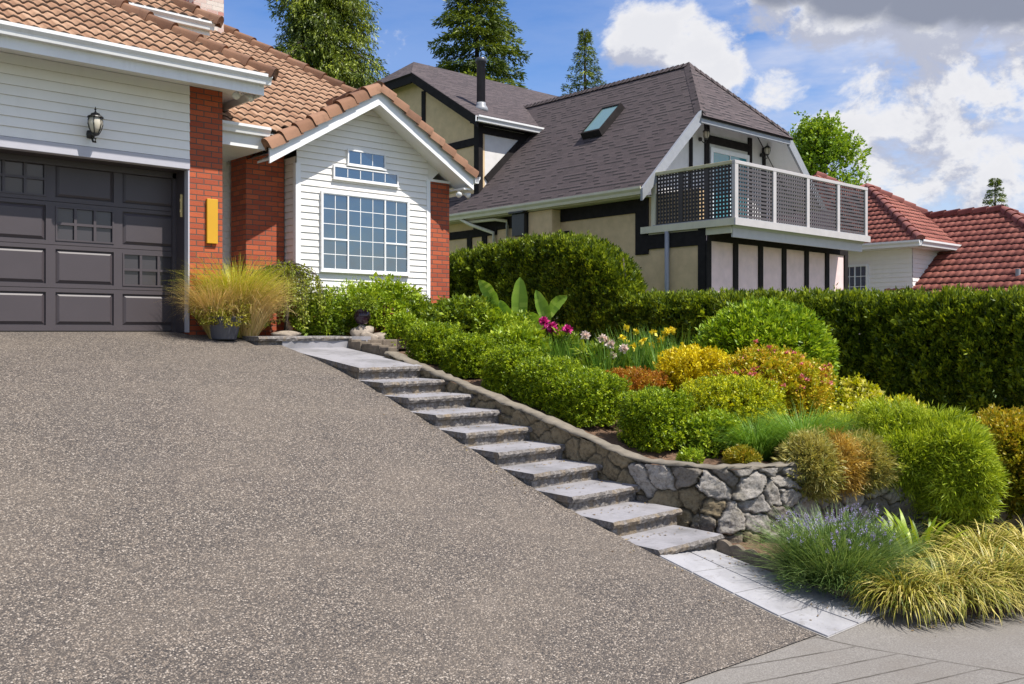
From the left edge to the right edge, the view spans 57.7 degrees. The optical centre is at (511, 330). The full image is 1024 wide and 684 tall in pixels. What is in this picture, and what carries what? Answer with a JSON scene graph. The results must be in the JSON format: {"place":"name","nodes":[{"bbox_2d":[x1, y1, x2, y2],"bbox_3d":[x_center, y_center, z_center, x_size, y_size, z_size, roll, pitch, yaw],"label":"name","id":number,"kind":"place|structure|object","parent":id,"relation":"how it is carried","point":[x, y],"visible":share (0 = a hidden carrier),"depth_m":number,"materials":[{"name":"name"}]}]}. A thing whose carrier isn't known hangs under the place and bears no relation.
{"place":"outdoors","nodes":[
{"label":"outdoors","id":0,"kind":"place"},
{"bbox_2d":[281,336,370,347],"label":"entry path","id":1,"kind":"structure","parent":0,"point":[314,344],"depth_m":12.53,"materials":[{"name":"grey concrete"}]},
{"bbox_2d":[270,331,300,335],"bbox_3d":[-3.162,0.048,12.951,0.446,0.109,0.238,0,0,-42],"label":"boulder","id":2,"kind":"object","parent":1,"relation":"on","point":[286,333],"visible":0.77,"depth_m":12.88,"materials":[{"name":"beige stone"}]},
{"bbox_2d":[350,324,373,335],"bbox_3d":[-2.157,0.021,13.386,0.387,0.256,0.298,0,0,-42],"label":"boulder","id":3,"kind":"object","parent":1,"relation":"on","point":[357,331],"visible":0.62,"depth_m":13.27,"materials":[{"name":"beige stone"}]},
{"bbox_2d":[345,289,378,323],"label":"potted plant","id":4,"kind":"object","parent":3,"relation":"on","point":[362,315],"visible":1,"depth_m":13.26,"materials":[{"name":"green plant"}]},
{"bbox_2d":[360,331,378,339],"bbox_3d":[-2.035,0.102,13.187,0.282,0.197,0.245,0,0,-9],"label":"boulder","id":5,"kind":"object","parent":1,"relation":"on","point":[373,336],"visible":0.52,"depth_m":13.10,"materials":[{"name":"beige stone"}]},
{"bbox_2d":[0,332,816,683],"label":"driveway","id":6,"kind":"structure","parent":0,"point":[180,508],"depth_m":6.69,"materials":[{"name":"grey concrete"}]},
{"bbox_2d":[161,273,264,338],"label":"feather grass","id":7,"kind":"object","parent":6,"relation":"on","point":[203,303],"depth_m":11.78,"materials":[{"name":"yellow plant"}]},
{"bbox_2d":[188,292,251,339],"bbox_3d":[-3.772,-0.206,12.031,0.819,0.636,0.805,0,0,-18],"label":"planter","id":8,"kind":"object","parent":6,"relation":"on","point":[222,328],"visible":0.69,"depth_m":11.85,"materials":[{"name":"grey plastic"}]},
{"bbox_2d":[165,254,302,336],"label":"feather grass","id":9,"kind":"object","parent":6,"relation":"on","point":[243,276],"depth_m":12.01,"materials":[{"name":"plant"}]},
{"bbox_2d":[192,265,306,337],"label":"feather grass","id":10,"kind":"object","parent":6,"relation":"on","point":[258,321],"depth_m":12.22,"materials":[{"name":"plant"}]},
{"bbox_2d":[398,349,780,469],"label":"garden soil","id":11,"kind":"structure","parent":0,"point":[607,433],"depth_m":9.87,"materials":[{"name":"brown soil"}]},
{"bbox_2d":[250,259,327,332],"bbox_3d":[-3.225,-0.409,13.281,1.182,1.224,1.028,0,0,-17],"label":"weeping tree","id":12,"kind":"object","parent":11,"relation":"on","point":[299,275],"visible":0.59,"depth_m":13.14,"materials":[{"name":"green plant"}]},
{"bbox_2d":[289,284,356,335],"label":"foundation shrub","id":13,"kind":"object","parent":11,"relation":"on","point":[336,320],"visible":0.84,"depth_m":13.46,"materials":[{"name":"green plant"}]},
{"bbox_2d":[348,339,408,360],"bbox_3d":[-1.543,0.297,13.189,1.658,0.447,1.719,0,0,-42],"label":"block edging","id":14,"kind":"object","parent":11,"relation":"on","point":[379,347],"visible":0.38,"depth_m":12.59,"materials":[{"name":"beige stone"}]},
{"bbox_2d":[333,271,425,335],"bbox_3d":[-1.974,-0.354,14.199,1.755,1.123,1.102,0,0,-42],"label":"foundation shrub","id":15,"kind":"object","parent":11,"relation":"on","point":[389,293],"visible":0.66,"depth_m":13.96,"materials":[{"name":"green plant"}]},
{"bbox_2d":[374,332,387,338],"bbox_3d":[-1.925,0.121,13.478,0.235,0.207,0.251,0,0,15],"label":"boulder","id":16,"kind":"object","parent":11,"relation":"on","point":[381,335],"visible":0.27,"depth_m":13.39,"materials":[{"name":"beige stone"}]},
{"bbox_2d":[381,309,426,349],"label":"foundation shrub","id":17,"kind":"object","parent":11,"relation":"on","point":[396,328],"visible":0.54,"depth_m":13.46,"materials":[{"name":"green plant"}]},
{"bbox_2d":[399,291,434,337],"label":"foundation shrub","id":18,"kind":"object","parent":11,"relation":"on","point":[425,304],"visible":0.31,"depth_m":14.12,"materials":[{"name":"green plant"}]},
{"bbox_2d":[404,319,464,363],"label":"boxwood","id":19,"kind":"object","parent":11,"relation":"on","point":[428,337],"visible":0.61,"depth_m":11.95,"materials":[{"name":"green plant"}]},
{"bbox_2d":[424,293,495,333],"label":"leafy shrub","id":20,"kind":"object","parent":11,"relation":"on","point":[455,308],"visible":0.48,"depth_m":13.73,"materials":[{"name":"green plant"}]},
{"bbox_2d":[437,331,499,377],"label":"boxwood","id":21,"kind":"object","parent":11,"relation":"on","point":[462,355],"visible":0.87,"depth_m":11.47,"materials":[{"name":"green plant"}]},
{"bbox_2d":[464,304,538,335],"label":"leafy shrub","id":22,"kind":"object","parent":11,"relation":"on","point":[496,316],"visible":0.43,"depth_m":13.55,"materials":[{"name":"green plant"}]},
{"bbox_2d":[479,343,544,395],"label":"boxwood","id":23,"kind":"object","parent":11,"relation":"on","point":[499,369],"visible":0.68,"depth_m":10.94,"materials":[{"name":"green plant"}]},
{"bbox_2d":[486,320,552,365],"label":"lime shrub","id":24,"kind":"object","parent":11,"relation":"on","point":[525,334],"visible":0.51,"depth_m":12.42,"materials":[{"name":"green plant"}]},
{"bbox_2d":[478,277,566,329],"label":"banana plant","id":25,"kind":"object","parent":11,"relation":"on","point":[519,299],"visible":0.45,"depth_m":13.84,"materials":[{"name":"green plant"}]},
{"bbox_2d":[508,355,584,410],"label":"boxwood","id":26,"kind":"object","parent":11,"relation":"on","point":[539,370],"visible":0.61,"depth_m":10.52,"materials":[{"name":"green plant"}]},
{"bbox_2d":[535,316,584,355],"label":"peony bush","id":27,"kind":"object","parent":11,"relation":"on","point":[558,332],"visible":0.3,"depth_m":12.56,"materials":[{"name":"green plant"}]},
{"bbox_2d":[533,334,613,359],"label":"iris clump","id":28,"kind":"object","parent":11,"relation":"on","point":[558,351],"visible":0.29,"depth_m":12.20,"materials":[{"name":"green plant"}]},
{"bbox_2d":[539,367,634,426],"bbox_3d":[0.838,0.722,10.334,0.954,0.652,0.944,0,0,-42],"label":"boxwood","id":29,"kind":"object","parent":11,"relation":"on","point":[596,401],"visible":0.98,"depth_m":10.07,"materials":[{"name":"green plant"}]},
{"bbox_2d":[569,331,633,371],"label":"clump","id":30,"kind":"object","parent":11,"relation":"on","point":[585,335],"visible":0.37,"depth_m":11.81,"materials":[{"name":"green plant"}]},
{"bbox_2d":[573,335,655,370],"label":"iris clump","id":31,"kind":"object","parent":11,"relation":"on","point":[595,360],"visible":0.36,"depth_m":11.65,"materials":[{"name":"green plant"}]},
{"bbox_2d":[603,365,672,397],"bbox_3d":[1.430,0.714,10.966,1.016,0.621,0.793,0,0,-42],"label":"barberry","id":32,"kind":"object","parent":11,"relation":"on","point":[640,378],"visible":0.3,"depth_m":10.79,"materials":[{"name":"orange plant"}]},
{"bbox_2d":[595,323,708,375],"bbox_3d":[1.830,0.370,11.996,1.585,0.972,1.401,0,0,-42],"label":"iris clump","id":33,"kind":"object","parent":11,"relation":"on","point":[651,347],"visible":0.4,"depth_m":11.96,"materials":[{"name":"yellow plant"}]},
{"bbox_2d":[613,384,696,452],"bbox_3d":[1.484,0.897,9.710,0.838,0.711,0.752,0,0,-42],"label":"boxwood","id":34,"kind":"object","parent":11,"relation":"on","point":[650,417],"visible":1,"depth_m":9.50,"materials":[{"name":"green plant"}]},
{"bbox_2d":[675,446,704,463],"bbox_3d":[1.761,1.240,9.163,0.297,0.217,0.284,0,0,-42],"label":"creeping sedum","id":35,"kind":"object","parent":11,"relation":"on","point":[689,455],"visible":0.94,"depth_m":9.13,"materials":[{"name":"green plant"}]},
{"bbox_2d":[652,342,734,411],"bbox_3d":[2.236,0.602,11.384,1.267,0.977,1.142,0,0,-42],"label":"golden spirea","id":36,"kind":"object","parent":11,"relation":"on","point":[679,365],"visible":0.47,"depth_m":11.04,"materials":[{"name":"yellow plant"}]},
{"bbox_2d":[678,405,749,458],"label":"shrub","id":37,"kind":"object","parent":11,"relation":"on","point":[700,425],"visible":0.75,"depth_m":9.54,"materials":[{"name":"green plant"}]},
{"bbox_2d":[674,372,786,427],"bbox_3d":[2.415,0.878,10.295,1.163,0.836,1.133,0,0,-42],"label":"golden box","id":38,"kind":"object","parent":11,"relation":"on","point":[706,393],"visible":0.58,"depth_m":10.02,"materials":[{"name":"gold plant"}]},
{"bbox_2d":[722,443,762,463],"bbox_3d":[2.243,1.222,9.075,0.407,0.269,0.429,0,0,-42],"label":"dwarf conifer","id":39,"kind":"object","parent":11,"relation":"on","point":[741,454],"visible":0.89,"depth_m":8.98,"materials":[{"name":"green plant"}]},
{"bbox_2d":[691,295,842,389],"bbox_3d":[3.245,0.324,12.035,1.960,1.610,1.913,0,0,-42],"label":"dome shrub","id":40,"kind":"object","parent":11,"relation":"on","point":[766,321],"visible":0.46,"depth_m":11.55,"materials":[{"name":"green plant"}]},
{"bbox_2d":[707,339,842,426],"bbox_3d":[3.030,0.683,10.919,1.663,1.183,1.568,0,0,-42],"label":"orange spirea","id":41,"kind":"object","parent":11,"relation":"on","point":[801,380],"visible":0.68,"depth_m":10.60,"materials":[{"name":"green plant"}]},
{"bbox_2d":[562,283,1023,417],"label":"cedar hedge","id":42,"kind":"object","parent":11,"relation":"on","point":[955,347],"visible":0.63,"depth_m":12.30,"materials":[{"name":"green plant"}]},
{"bbox_2d":[771,424,850,505],"bbox_3d":[2.837,1.301,8.878,0.691,0.865,0.763,0,0,-42],"label":"heath","id":43,"kind":"object","parent":11,"relation":"on","point":[800,447],"visible":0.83,"depth_m":8.73,"materials":[{"name":"green plant"}]},
{"bbox_2d":[793,409,862,437],"bbox_3d":[3.599,1.207,9.898,1.405,0.782,1.439,0,0,11],"label":"juniper","id":44,"kind":"object","parent":11,"relation":"on","point":[842,414],"visible":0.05,"depth_m":9.76,"materials":[{"name":"green plant"}]},
{"bbox_2d":[817,402,865,416],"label":"cream shrub","id":45,"kind":"object","parent":11,"relation":"on","point":[849,406],"visible":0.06,"depth_m":10.50,"materials":[{"name":"yellow plant"}]},
{"bbox_2d":[818,427,875,500],"bbox_3d":[3.138,1.301,8.984,0.648,0.786,0.762,0,0,-42],"label":"heath","id":46,"kind":"object","parent":11,"relation":"on","point":[854,470],"visible":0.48,"depth_m":8.84,"materials":[{"name":"orange plant"}]},
{"bbox_2d":[826,371,884,406],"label":"cream shrub","id":47,"kind":"object","parent":11,"relation":"on","point":[847,393],"visible":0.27,"depth_m":11.46,"materials":[{"name":"yellow plant"}]},
{"bbox_2d":[839,424,903,506],"bbox_3d":[3.434,1.315,9.090,0.697,0.809,0.789,0,0,-42],"label":"heath","id":48,"kind":"object","parent":11,"relation":"on","point":[884,466],"visible":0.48,"depth_m":8.92,"materials":[{"name":"green plant"}]},
{"bbox_2d":[852,391,944,514],"bbox_3d":[3.867,1.220,9.255,0.990,1.291,1.223,0,0,-42],"label":"juniper","id":49,"kind":"object","parent":11,"relation":"on","point":[881,418],"visible":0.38,"depth_m":9.11,"materials":[{"name":"green plant"}]},
{"bbox_2d":[868,392,930,413],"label":"cream shrub","id":50,"kind":"object","parent":11,"relation":"on","point":[889,399],"visible":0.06,"depth_m":11.11,"materials":[{"name":"yellow plant"}]},
{"bbox_2d":[891,396,1006,531],"bbox_3d":[4.118,1.303,9.142,1.034,1.334,1.158,0,0,-24],"label":"juniper","id":51,"kind":"object","parent":11,"relation":"on","point":[933,415],"visible":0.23,"depth_m":9.02,"materials":[{"name":"green plant"}]},
{"bbox_2d":[966,403,1023,519],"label":"olive shrub","id":52,"kind":"object","parent":11,"relation":"on","point":[1007,427],"visible":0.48,"depth_m":9.09,"materials":[{"name":"yellow plant"}]},
{"bbox_2d":[579,365,610,371],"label":"lime shrub","id":53,"kind":"object","parent":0,"point":[596,368],"visible":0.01,"depth_m":11.11,"materials":[{"name":"green plant"}]},
{"bbox_2d":[224,0,1023,212],"label":"sky","id":54,"kind":"structure","parent":0,"point":[935,88],"materials":[{"name":"blue"}]},
{"bbox_2d":[642,343,679,360],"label":"leafy shrub","id":55,"kind":"object","parent":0,"point":[667,347],"visible":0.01,"depth_m":13.18,"materials":[{"name":"green plant"}]},
{"bbox_2d":[707,407,812,460],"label":"ornamental grass","id":56,"kind":"object","parent":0,"point":[766,450],"depth_m":9.30,"materials":[{"name":"green plant"}]},
{"bbox_2d":[659,549,889,637],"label":"path","id":57,"kind":"structure","parent":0,"point":[746,584],"depth_m":7.15,"materials":[{"name":"grey concrete"}]},
{"bbox_2d":[739,398,878,451],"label":"ornamental grass","id":58,"kind":"object","parent":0,"point":[807,421],"depth_m":9.40,"materials":[{"name":"plant"}]},
{"bbox_2d":[679,531,1023,683],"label":"sidewalk","id":59,"kind":"structure","parent":0,"point":[879,650],"depth_m":6.13,"materials":[{"name":"concrete"}]},
{"bbox_2d":[717,539,912,616],"bbox_3d":[2.395,2.004,7.524,1.632,0.397,0.063,0,0,42],"label":"scalloped edging","id":60,"kind":"object","parent":59,"relation":"on","point":[726,547],"visible":0.29,"depth_m":7.79,"materials":[{"name":"grey concrete"}]},
{"bbox_2d":[731,532,1023,618],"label":"flower bed soil","id":61,"kind":"structure","parent":0,"point":[969,610],"depth_m":7.17,"materials":[{"name":"brown soil"}]},
{"bbox_2d":[384,351,1023,544],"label":"stone wall","id":62,"kind":"structure","parent":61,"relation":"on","point":[726,500],"depth_m":8.76,"materials":[{"name":"stone"}]},
{"bbox_2d":[734,502,964,603],"bbox_3d":[2.689,1.736,7.556,1.808,0.675,1.833,0,0,-42],"label":"lavender","id":63,"kind":"object","parent":61,"relation":"on","point":[820,553],"visible":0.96,"depth_m":7.33,"materials":[{"name":"green plant"}]},
{"bbox_2d":[825,553,980,629],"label":"gold grass","id":64,"kind":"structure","parent":61,"relation":"on","point":[905,599],"depth_m":6.88,"materials":[{"name":"yellow plant"}]},
{"bbox_2d":[874,508,968,558],"bbox_3d":[3.704,1.840,8.444,0.905,0.399,0.818,0,0,33],"label":"broad leaf plant","id":65,"kind":"object","parent":61,"relation":"on","point":[929,529],"visible":0.53,"depth_m":8.42,"materials":[{"name":"green plant"}]},
{"bbox_2d":[913,601,935,621],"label":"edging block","id":66,"kind":"structure","parent":61,"relation":"on","point":[920,619],"depth_m":6.89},
{"bbox_2d":[886,543,1023,625],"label":"gold grass","id":67,"kind":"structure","parent":61,"relation":"on","point":[979,595],"depth_m":7.01,"materials":[{"name":"yellow plant"}]},
{"bbox_2d":[906,411,1013,535],"bbox_3d":[4.273,1.392,8.933,0.830,1.304,1.019,0,0,-42],"label":"juniper","id":68,"kind":"object","parent":61,"relation":"on","point":[967,495],"visible":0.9,"depth_m":8.74,"materials":[{"name":"green plant"}]},
{"bbox_2d":[901,519,1023,563],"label":"gold grass","id":69,"kind":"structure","parent":61,"relation":"on","point":[964,542],"depth_m":8.26,"materials":[{"name":"yellow plant"}]},
{"bbox_2d":[913,533,1023,615],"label":"gold grass","id":70,"kind":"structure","parent":61,"relation":"on","point":[980,561],"depth_m":7.39,"materials":[{"name":"yellow plant"}]},
{"bbox_2d":[954,534,1023,585],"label":"gold grass","id":71,"kind":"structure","parent":61,"relation":"on","point":[1015,548],"depth_m":7.60,"materials":[{"name":"yellow plant"}]},
{"bbox_2d":[965,516,1023,550],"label":"gold grass","id":72,"kind":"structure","parent":61,"relation":"on","point":[1015,531],"depth_m":8.56,"materials":[{"name":"yellow plant"}]},
{"bbox_3d":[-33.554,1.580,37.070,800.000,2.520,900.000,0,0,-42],"label":"ground","id":73,"kind":"structure","parent":0,"visible":0},
{"bbox_2d":[0,0,479,337],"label":"brick house","id":74,"kind":"structure","parent":73,"relation":"on","point":[330,181],"depth_m":12.20,"materials":[{"name":"white wood"}]},
{"bbox_2d":[0,160,171,331],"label":"garage door","id":75,"kind":"structure","parent":74,"relation":"in","point":[82,250],"depth_m":11.66,"materials":[{"name":"grey paint"}]},
{"bbox_2d":[86,107,103,142],"bbox_3d":[-5.051,-2.478,11.228,0.189,0.434,0.317,0,0,-42],"label":"wall lantern","id":76,"kind":"object","parent":74,"relation":"attached to","point":[95,122],"depth_m":11.14,"materials":[{"name":"black metal"}]},
{"bbox_2d":[206,198,217,243],"bbox_3d":[-3.980,-1.455,12.336,0.149,0.590,0.044,0,0,-42],"label":"plaque","id":77,"kind":"object","parent":74,"relation":"attached to","point":[211,221],"visible":1,"depth_m":12.32,"materials":[{"name":"yellow metal"}]},
{"bbox_2d":[232,91,253,101],"bbox_3d":[-3.563,-3.124,12.322,0.241,0.151,0.241,0,0,4],"label":"floodlight","id":78,"kind":"object","parent":74,"relation":"attached to","point":[236,96],"visible":0.88,"depth_m":12.35,"materials":[{"name":"white plastic"}]},
{"bbox_2d":[319,191,410,275],"bbox_3d":[-2.289,-1.506,14.606,1.650,1.227,0.078,0,0,-42],"label":"window","id":79,"kind":"structure","parent":74,"relation":"in","point":[360,234],"depth_m":14.57,"materials":[{"name":"white glass"}]},
{"bbox_2d":[332,165,399,187],"bbox_3d":[-2.289,-2.426,14.613,1.220,0.217,0.068,0,0,-42],"label":"window","id":80,"kind":"structure","parent":74,"relation":"in","point":[342,173],"depth_m":14.58,"materials":[{"name":"white glass"}]},
{"bbox_2d":[346,149,386,170],"bbox_3d":[-2.289,-2.684,14.613,0.720,0.262,0.068,0,0,-42],"label":"window","id":81,"kind":"structure","parent":74,"relation":"in","point":[355,158],"depth_m":14.59,"materials":[{"name":"white glass"}]},
{"bbox_2d":[456,190,470,198],"bbox_3d":[-0.813,-2.300,15.594,0.241,0.151,0.241,0,0,2],"label":"floodlight","id":82,"kind":"object","parent":74,"relation":"attached to","point":[459,193],"visible":1,"depth_m":15.62,"materials":[{"name":"white plastic"}]},
{"bbox_2d":[264,0,389,88],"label":"cedar tree","id":83,"kind":"object","parent":73,"relation":"on","point":[320,35],"visible":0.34,"depth_m":33.02,"materials":[{"name":"green plant"}]},
{"bbox_2d":[427,0,532,89],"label":"fir tree","id":84,"kind":"object","parent":73,"relation":"on","point":[479,35],"visible":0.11,"depth_m":41.38,"materials":[{"name":"green plant"}]},
{"bbox_2d":[242,336,724,555],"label":"stone staircase","id":85,"kind":"structure","parent":73,"relation":"on","point":[588,496],"depth_m":9.33,"materials":[{"name":"grey stone"}]},
{"bbox_2d":[449,229,648,343],"bbox_3d":[0.249,-0.687,18.331,1.749,2.437,6.109,0,0,-42],"label":"tall hedge","id":86,"kind":"object","parent":73,"relation":"on","point":[577,268],"visible":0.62,"depth_m":16.85,"materials":[{"name":"green plant"}]},
{"bbox_2d":[560,29,606,94],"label":"fir tree","id":87,"kind":"object","parent":73,"relation":"on","point":[582,37],"visible":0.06,"depth_m":59.87,"materials":[{"name":"green plant"}]},
{"bbox_2d":[379,57,870,318],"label":"half timbered house","id":88,"kind":"structure","parent":73,"relation":"on","point":[651,183],"depth_m":21.43,"materials":[{"name":"concrete"}]},
{"bbox_2d":[698,126,709,142],"bbox_3d":[4.458,-4.548,21.592,0.172,0.395,0.304,0,0,-42],"label":"wall lantern","id":89,"kind":"object","parent":88,"relation":"attached to","point":[706,133],"depth_m":21.51,"materials":[{"name":"black metal"}]},
{"bbox_2d":[710,147,749,217],"bbox_3d":[5.262,-3.274,22.469,1.611,2.131,0.082,0,0,-42],"label":"patio door","id":90,"kind":"structure","parent":88,"relation":"in","point":[716,155],"depth_m":22.35,"materials":[{"name":"white glass"}]},
{"bbox_2d":[760,144,770,158],"bbox_3d":[6.335,-4.502,23.290,0.172,0.395,0.304,0,0,-42],"label":"wall lantern","id":91,"kind":"object","parent":88,"relation":"attached to","point":[767,149],"depth_m":23.21,"materials":[{"name":"black metal"}]},
{"bbox_2d":[788,109,871,185],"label":"maple tree","id":92,"kind":"object","parent":73,"relation":"on","point":[820,145],"visible":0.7,"depth_m":45.01,"materials":[{"name":"green plant"}]},
{"bbox_2d":[813,171,1023,333],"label":"red roofed house","id":93,"kind":"structure","parent":73,"relation":"on","point":[913,246],"depth_m":25.26,"materials":[{"name":"tile"}]},
{"bbox_2d":[848,264,868,291],"bbox_3d":[9.553,-1.364,25.892,0.092,0.972,0.787,0,0,-42],"label":"window","id":94,"kind":"structure","parent":93,"relation":"in","point":[858,274],"depth_m":25.82,"materials":[{"name":"white glass"}]},
{"bbox_2d":[982,178,1008,206],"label":"fir tree","id":95,"kind":"object","parent":73,"relation":"on","point":[996,190],"visible":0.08,"depth_m":59.85,"materials":[{"name":"green plant"}]}
]}

